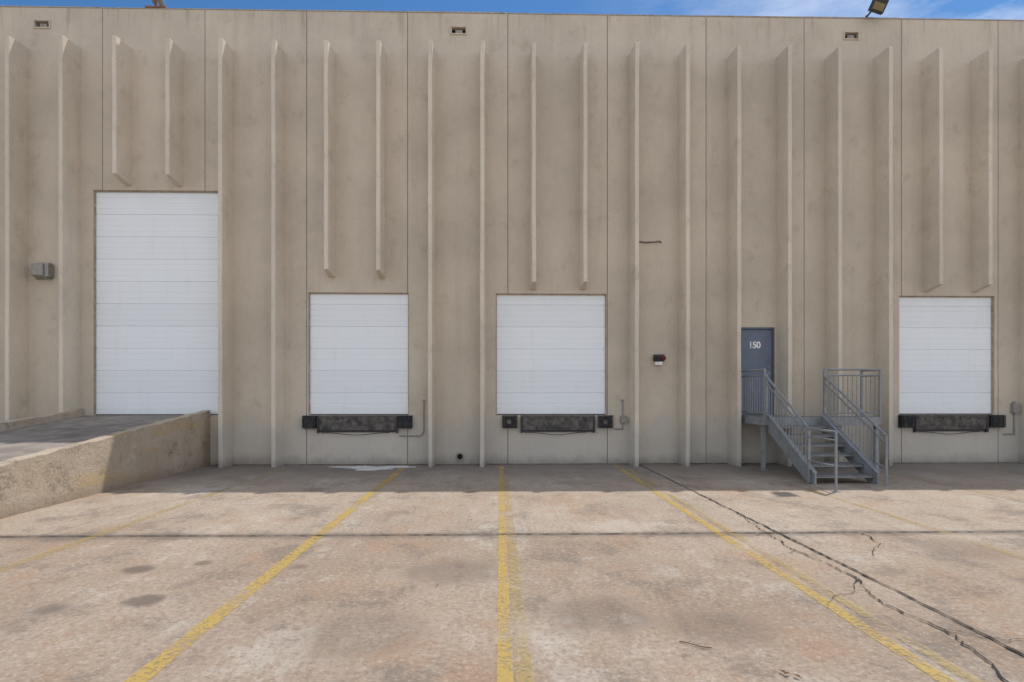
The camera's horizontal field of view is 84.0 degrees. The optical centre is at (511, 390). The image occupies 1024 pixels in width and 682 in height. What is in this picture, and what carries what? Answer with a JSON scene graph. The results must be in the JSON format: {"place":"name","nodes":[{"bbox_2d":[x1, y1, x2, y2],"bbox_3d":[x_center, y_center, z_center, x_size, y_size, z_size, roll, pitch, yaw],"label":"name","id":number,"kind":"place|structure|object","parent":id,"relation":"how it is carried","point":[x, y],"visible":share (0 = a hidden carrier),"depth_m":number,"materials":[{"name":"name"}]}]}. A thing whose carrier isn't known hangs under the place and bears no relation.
{"place":"outdoors","nodes":[
{"label":"outdoors","id":0,"kind":"place"},
{"bbox_2d":[96,414,217,414],"bbox_3d":[-8.581,0.587,13.780,2.940,0.023,0.024,0,0,-1],"label":"drive in door bottom seal","id":1,"kind":"object","parent":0,"point":[146,414],"visible":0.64,"depth_m":13.76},
{"bbox_2d":[0,7,1023,464],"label":"walls","id":2,"kind":"structure","parent":0,"point":[248,37],"depth_m":13.92,"materials":[{"name":"paint"}]},
{"bbox_2d":[30,263,53,279],"bbox_3d":[-11.196,-2.860,13.547,0.420,0.400,0.238,0,0,-1],"label":"wall pack light","id":3,"kind":"object","parent":2,"relation":"attached to","point":[41,271],"visible":1,"depth_m":13.47,"materials":[{"name":"grey metal"}]},
{"bbox_2d":[33,19,50,28],"bbox_3d":[-11.290,-8.800,13.737,0.400,0.210,0.180,0,0,-1],"label":"vent","id":4,"kind":"object","parent":2,"relation":"attached to","point":[44,26],"visible":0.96,"depth_m":13.65,"materials":[{"name":"paint"}]},
{"bbox_2d":[94,190,217,414],"bbox_3d":[-8.580,-2.115,13.772,2.998,5.427,0.038,0,0,-1],"label":"drive in door trim","id":5,"kind":"object","parent":2,"relation":"attached to","point":[95,191],"visible":0.55,"depth_m":13.73,"materials":[{"name":"beige metal"}]},
{"bbox_2d":[96,192,217,413],"bbox_3d":[-8.581,-2.115,13.803,3.000,5.430,0.020,0,0,-1],"label":"drive in door","id":6,"kind":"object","parent":2,"relation":"in","point":[156,302],"visible":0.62,"depth_m":13.79,"materials":[{"name":"white metal"}]},
{"bbox_2d":[302,415,316,428],"bbox_3d":[-4.894,0.760,13.730,0.350,0.320,0.136,0,0,-1],"label":"dock bumper","id":7,"kind":"object","parent":2,"relation":"attached to","point":[309,421],"visible":1,"depth_m":13.68,"materials":[{"name":"black rubber"}]},
{"bbox_2d":[317,415,397,434],"bbox_3d":[-3.739,0.846,13.773,1.940,0.482,0.097,0,0,-1],"label":"dock leveler","id":8,"kind":"object","parent":2,"relation":"attached to","point":[360,423],"visible":1,"depth_m":13.75,"materials":[{"name":"metal"}]},
{"bbox_2d":[310,294,407,413],"bbox_3d":[-3.727,-0.890,13.905,2.430,2.980,0.020,0,0,-1],"label":"dock door","id":9,"kind":"structure","parent":2,"relation":"in","point":[358,353],"depth_m":13.90,"materials":[{"name":"white metal"}]},
{"bbox_2d":[309,293,408,414],"bbox_3d":[-3.726,-0.890,13.874,2.428,2.977,0.038,0,0,-1],"label":"dock door trim","id":10,"kind":"structure","parent":2,"relation":"attached to","point":[358,293],"depth_m":13.86,"materials":[{"name":"beige metal"}]},
{"bbox_2d":[310,414,407,414],"bbox_3d":[-3.727,0.587,13.882,2.370,0.023,0.024,0,0,-1],"label":"dock door bottom seal","id":11,"kind":"object","parent":2,"relation":"on","point":[358,414],"visible":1,"depth_m":13.87,"materials":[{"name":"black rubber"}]},
{"bbox_2d":[398,415,412,428],"bbox_3d":[-2.589,0.760,13.778,0.340,0.320,0.136,0,0,-1],"label":"dock bumper","id":12,"kind":"object","parent":2,"relation":"attached to","point":[405,421],"visible":1,"depth_m":13.73,"materials":[{"name":"black rubber"}]},
{"bbox_2d":[399,400,424,435],"bbox_3d":[-2.430,0.667,13.829,0.620,0.894,0.043,0,0,-1],"label":"conduit","id":13,"kind":"object","parent":2,"relation":"attached to","point":[423,401],"visible":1,"depth_m":13.82,"materials":[{"name":"grey metal"}]},
{"bbox_2d":[450,26,466,34],"bbox_3d":[-1.302,-8.780,13.946,0.400,0.210,0.180,0,0,-1],"label":"vent","id":14,"kind":"object","parent":2,"relation":"attached to","point":[458,32],"visible":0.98,"depth_m":13.86,"materials":[{"name":"paint"}]},
{"bbox_2d":[456,452,463,460],"bbox_3d":[-1.271,1.610,13.861,0.210,0.210,0.030,0,0,-1],"label":"drain pipe","id":15,"kind":"object","parent":2,"relation":"attached to","point":[459,456],"visible":1,"depth_m":13.85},
{"bbox_2d":[502,415,517,427],"bbox_3d":[-0.050,0.762,13.832,0.380,0.315,0.135,0,0,-1],"label":"dock bumper","id":16,"kind":"object","parent":2,"relation":"attached to","point":[509,421],"visible":1,"depth_m":13.80,"materials":[{"name":"black rubber"}]},
{"bbox_2d":[0,5,1023,20],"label":"parapet coping","id":17,"kind":"object","parent":2,"relation":"on","point":[532,13],"visible":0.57,"depth_m":13.90,"materials":[{"name":"metal"}]},
{"bbox_2d":[145,0,166,7],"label":"floodlight","id":18,"kind":"object","parent":17,"relation":"on","point":[159,2],"visible":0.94,"depth_m":13.72,"materials":[{"name":"beige metal"}]},
{"bbox_2d":[865,0,888,16],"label":"floodlight","id":19,"kind":"object","parent":17,"relation":"on","point":[877,6],"visible":0.94,"depth_m":13.79,"materials":[{"name":"metal"}]},
{"bbox_2d":[5,35,1023,467],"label":"wall fins","id":20,"kind":"structure","parent":2,"relation":"attached to","point":[69,219],"depth_m":13.57,"materials":[{"name":"paint"}]},
{"bbox_2d":[496,294,605,414],"bbox_3d":[0.960,-0.885,13.972,2.713,2.967,0.038,0,0,-1],"label":"dock door trim","id":21,"kind":"structure","parent":2,"relation":"attached to","point":[550,294],"depth_m":13.95,"materials":[{"name":"beige metal"}]},
{"bbox_2d":[497,414,604,414],"bbox_3d":[0.960,0.587,13.980,2.655,0.023,0.024,0,0,-1],"label":"dock door bottom seal","id":22,"kind":"object","parent":2,"relation":"on","point":[550,414],"visible":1,"depth_m":13.97,"materials":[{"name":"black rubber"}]},
{"bbox_2d":[497,295,604,413],"bbox_3d":[0.960,-0.885,14.003,2.715,2.970,0.020,0,0,-1],"label":"dock door","id":23,"kind":"structure","parent":2,"relation":"in","point":[550,354],"depth_m":13.99,"materials":[{"name":"white metal"}]},
{"bbox_2d":[521,415,594,434],"bbox_3d":[1.120,0.846,13.875,1.820,0.482,0.097,0,0,-1],"label":"dock leveler","id":24,"kind":"object","parent":2,"relation":"attached to","point":[559,423],"visible":1,"depth_m":13.86,"materials":[{"name":"metal"}]},
{"bbox_2d":[598,415,612,427],"bbox_3d":[2.285,0.762,13.880,0.370,0.315,0.135,0,0,-1],"label":"dock bumper","id":25,"kind":"object","parent":2,"relation":"attached to","point":[605,421],"visible":1,"depth_m":13.83,"materials":[{"name":"black rubber"}]},
{"bbox_2d":[620,399,626,422],"bbox_3d":[2.724,0.500,13.909,0.150,0.560,0.098,0,0,-1],"label":"conduit","id":26,"kind":"object","parent":2,"relation":"attached to","point":[623,419],"visible":1,"depth_m":13.86,"materials":[{"name":"grey metal"}]},
{"bbox_2d":[653,354,665,364],"bbox_3d":[3.595,-0.750,13.878,0.285,0.260,0.196,0,0,-1],"label":"security light","id":27,"kind":"object","parent":2,"relation":"attached to","point":[659,357],"visible":1,"depth_m":13.85,"materials":[{"name":"metal"}]},
{"bbox_2d":[741,327,774,413],"bbox_3d":[6.044,-0.484,14.074,0.861,2.148,0.112,0,0,-1],"label":"entry door frame","id":28,"kind":"object","parent":2,"relation":"attached to","point":[773,345],"visible":0.52,"depth_m":14.03,"materials":[{"name":"grey metal"}]},
{"bbox_2d":[742,330,771,413],"bbox_3d":[6.044,-0.459,14.085,0.759,2.094,0.050,0,0,-1],"label":"entry door leaf","id":29,"kind":"object","parent":28,"relation":"in","point":[757,358],"visible":0.65,"depth_m":14.06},
{"bbox_2d":[750,342,760,347],"bbox_3d":[6.011,-1.125,14.055,0.271,0.168,0.004,0,0,-1],"label":"door number","id":30,"kind":"object","parent":29,"relation":"attached to","point":[756,344],"depth_m":14.05,"materials":[{"name":"white paint"}]},
{"bbox_2d":[843,31,859,39],"bbox_3d":[8.396,-8.780,14.149,0.400,0.210,0.180,0,0,-1],"label":"vent","id":31,"kind":"object","parent":2,"relation":"attached to","point":[849,37],"visible":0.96,"depth_m":14.06,"materials":[{"name":"paint"}]},
{"bbox_2d":[898,415,914,427],"bbox_3d":[9.748,0.760,14.037,0.360,0.320,0.136,0,0,-1],"label":"dock bumper","id":32,"kind":"object","parent":2,"relation":"attached to","point":[905,421],"visible":1,"depth_m":13.99,"materials":[{"name":"black rubber"}]},
{"bbox_2d":[899,413,990,414],"bbox_3d":[10.800,0.587,14.186,2.350,0.023,0.024,0,0,-1],"label":"dock door bottom seal","id":33,"kind":"object","parent":2,"relation":"on","point":[930,414],"visible":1,"depth_m":14.16,"materials":[{"name":"black rubber"}]},
{"bbox_2d":[899,297,990,414],"bbox_3d":[10.800,-0.875,14.209,2.410,2.950,0.020,0,0,-1],"label":"dock door","id":34,"kind":"structure","parent":2,"relation":"in","point":[944,355],"depth_m":14.20,"materials":[{"name":"white metal"}]},
{"bbox_2d":[899,296,992,413],"bbox_3d":[10.800,-0.875,14.178,2.408,2.947,0.038,0,0,-1],"label":"dock door trim","id":35,"kind":"structure","parent":2,"relation":"attached to","point":[991,297],"depth_m":14.19,"materials":[{"name":"beige metal"}]},
{"bbox_2d":[913,415,988,433],"bbox_3d":[10.867,0.846,14.079,1.840,0.482,0.097,0,0,-1],"label":"dock leveler","id":36,"kind":"object","parent":2,"relation":"attached to","point":[955,422],"visible":1,"depth_m":14.06,"materials":[{"name":"metal"}]},
{"bbox_2d":[987,415,1005,427],"bbox_3d":[12.008,0.760,14.084,0.400,0.320,0.136,0,0,-1],"label":"dock bumper","id":37,"kind":"object","parent":2,"relation":"attached to","point":[997,421],"visible":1,"depth_m":14.04,"materials":[{"name":"black rubber"}]},
{"bbox_2d":[1003,401,1019,434],"bbox_3d":[12.387,0.682,14.111,0.360,0.824,0.098,0,0,-1],"label":"conduit","id":38,"kind":"object","parent":2,"relation":"attached to","point":[1014,407],"visible":1,"depth_m":14.10,"materials":[{"name":"grey metal"}]},
{"bbox_2d":[0,463,1023,681],"bbox_3d":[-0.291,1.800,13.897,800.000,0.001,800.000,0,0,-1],"label":"ground","id":39,"kind":"structure","parent":0,"point":[647,588],"depth_m":5.50,"materials":[{"name":"concrete"}]},
{"bbox_2d":[0,409,209,518],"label":"concrete ramp","id":40,"kind":"structure","parent":39,"relation":"on","point":[50,459],"depth_m":10.61,"materials":[{"name":"beige concrete"}]},
{"bbox_2d":[0,467,286,571],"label":"parking line","id":41,"kind":"object","parent":39,"relation":"on","point":[81,540],"visible":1,"depth_m":6.81,"materials":[{"name":"yellow paint"}]},
{"bbox_2d":[124,466,407,681],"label":"parking line","id":42,"kind":"object","parent":39,"relation":"on","point":[141,675],"visible":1,"depth_m":4.75,"materials":[{"name":"yellow paint"}]},
{"bbox_2d":[331,466,416,470],"bbox_3d":[-3.261,1.795,13.161,2.113,0.001,0.847,0,0,-1],"label":"paint spill","id":43,"kind":"object","parent":39,"relation":"on","point":[367,468],"visible":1,"depth_m":13.26,"materials":[{"name":"white paint"}]},
{"bbox_2d":[3,531,973,536],"bbox_3d":[6.350,1.788,7.240,27.001,0.001,0.071,0,0,-1],"label":"pavement joint","id":44,"kind":"object","parent":39,"relation":"on","point":[504,533],"visible":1,"depth_m":7.11,"materials":[{"name":"black"}]},
{"bbox_2d":[497,466,512,681],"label":"parking line","id":45,"kind":"object","parent":39,"relation":"on","point":[502,673],"visible":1,"depth_m":4.94,"materials":[{"name":"yellow paint"}]},
{"bbox_2d":[503,478,533,681],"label":"parking line","id":46,"kind":"object","parent":39,"relation":"on","point":[522,678],"visible":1,"depth_m":3.94,"materials":[{"name":"yellow paint"}]},
{"bbox_2d":[217,462,1008,464],"bbox_3d":[6.258,1.788,14.014,26.900,0.001,0.056,0,0,-1],"label":"pavement joint","id":47,"kind":"object","parent":39,"relation":"on","point":[641,463],"visible":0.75,"depth_m":13.94,"materials":[{"name":"grey concrete"}]},
{"bbox_2d":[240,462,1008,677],"bbox_3d":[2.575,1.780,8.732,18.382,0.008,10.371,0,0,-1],"label":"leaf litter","id":48,"kind":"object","parent":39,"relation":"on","point":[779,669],"visible":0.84,"depth_m":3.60,"materials":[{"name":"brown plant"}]},
{"bbox_2d":[679,640,711,647],"bbox_3d":[1.294,1.787,4.014,0.221,0.018,0.046,0,0,38],"label":"twig","id":49,"kind":"object","parent":39,"relation":"on","point":[694,644],"visible":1,"depth_m":4.00,"materials":[{"name":"brown wood"}]},
{"bbox_2d":[613,465,956,681],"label":"parking line","id":50,"kind":"object","parent":39,"relation":"on","point":[931,672],"visible":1,"depth_m":4.83,"materials":[{"name":"yellow paint"}]},
{"bbox_2d":[628,469,981,681],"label":"parking line","id":51,"kind":"object","parent":39,"relation":"on","point":[953,668],"visible":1,"depth_m":4.74,"materials":[{"name":"yellow paint"}]},
{"bbox_2d":[639,464,1023,654],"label":"pavement joint","id":52,"kind":"object","parent":39,"relation":"on","point":[1017,651],"visible":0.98,"depth_m":5.34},
{"bbox_2d":[737,512,1008,681],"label":"pavement crack","id":53,"kind":"object","parent":39,"relation":"on","point":[998,672],"visible":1,"depth_m":4.36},
{"bbox_2d":[807,489,1023,558],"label":"parking line","id":54,"kind":"object","parent":39,"relation":"on","point":[899,518],"visible":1,"depth_m":7.92,"materials":[{"name":"yellow paint"}]},
{"bbox_2d":[944,628,1023,639],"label":"pavement crack","id":55,"kind":"object","parent":39,"relation":"on","point":[988,636],"visible":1,"depth_m":4.13,"materials":[{"name":"concrete"}]},
{"bbox_2d":[0,0,1023,19],"label":"sky","id":56,"kind":"structure","parent":0,"point":[944,9],"materials":[{"name":"blue"}]},
{"bbox_2d":[741,368,887,491],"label":"metal staircase","id":57,"kind":"structure","parent":0,"point":[860,461],"depth_m":12.11,"materials":[{"name":"grey metal"}]}
]}

